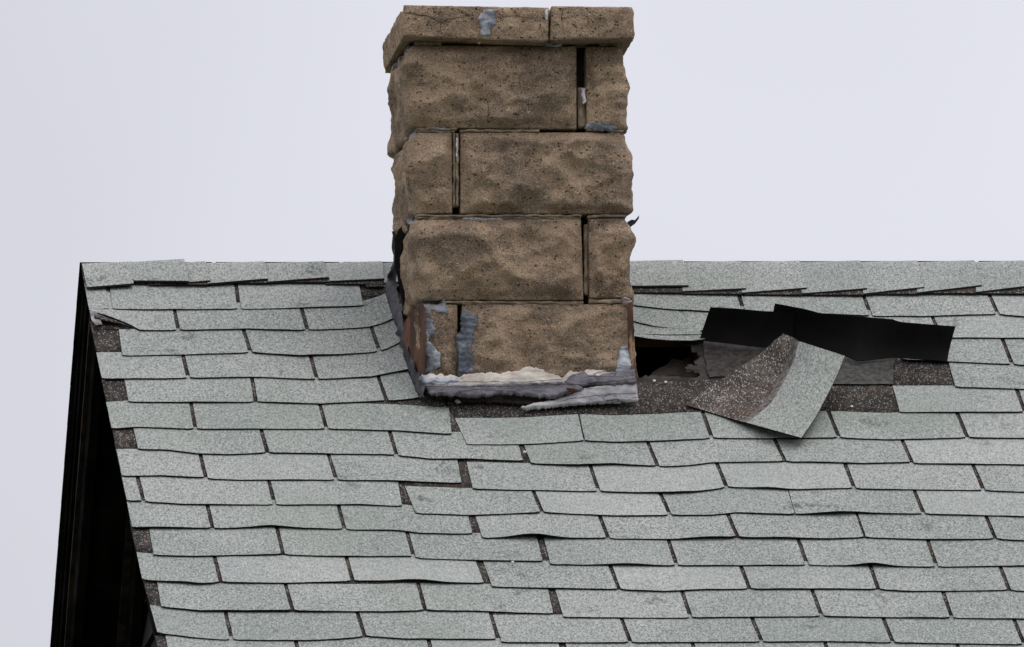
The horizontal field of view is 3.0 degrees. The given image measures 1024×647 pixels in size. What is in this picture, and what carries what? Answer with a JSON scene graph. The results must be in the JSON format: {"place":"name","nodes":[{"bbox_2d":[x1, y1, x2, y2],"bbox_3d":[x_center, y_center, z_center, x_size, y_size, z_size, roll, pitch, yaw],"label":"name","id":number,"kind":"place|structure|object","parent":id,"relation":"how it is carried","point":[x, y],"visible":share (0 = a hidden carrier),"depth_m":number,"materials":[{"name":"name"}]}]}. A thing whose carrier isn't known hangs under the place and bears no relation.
{"place":"outdoors","nodes":[
{"label":"outdoors","id":0,"kind":"place"},
{"bbox_2d":[0,0,1023,646],"label":"sky","id":1,"kind":"structure","parent":0,"point":[213,131],"materials":[{"name":"white"}]},
{"label":"ground","id":2,"kind":"structure","parent":0,"visible":0},
{"bbox_2d":[50,259,1023,646],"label":"house","id":3,"kind":"structure","parent":2,"relation":"on","point":[260,453],"depth_m":45.11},
{"bbox_2d":[382,5,638,409],"bbox_3d":[0.008,-0.215,45.657,0.576,1.014,0.521,0,-10,-6],"label":"chimney","id":4,"kind":"object","parent":3,"relation":"on","point":[513,237],"visible":1,"depth_m":45.49,"materials":[{"name":"stone"}]},
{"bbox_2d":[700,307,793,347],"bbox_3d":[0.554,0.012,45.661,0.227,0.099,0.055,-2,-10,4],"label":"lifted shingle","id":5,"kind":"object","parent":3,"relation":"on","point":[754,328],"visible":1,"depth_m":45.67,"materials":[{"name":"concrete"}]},
{"bbox_2d":[687,334,844,438],"bbox_3d":[0.611,0.151,45.438,0.302,0.309,0.277,-8,-12,32],"label":"torn shingle","id":6,"kind":"object","parent":3,"relation":"on","point":[782,383],"visible":1,"depth_m":45.43,"materials":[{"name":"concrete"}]},
{"bbox_2d":[773,303,955,361],"bbox_3d":[0.827,0.022,45.652,0.444,0.145,0.081,-2,-10,5],"label":"lifted shingle","id":7,"kind":"object","parent":3,"relation":"on","point":[856,338],"visible":1,"depth_m":45.65,"materials":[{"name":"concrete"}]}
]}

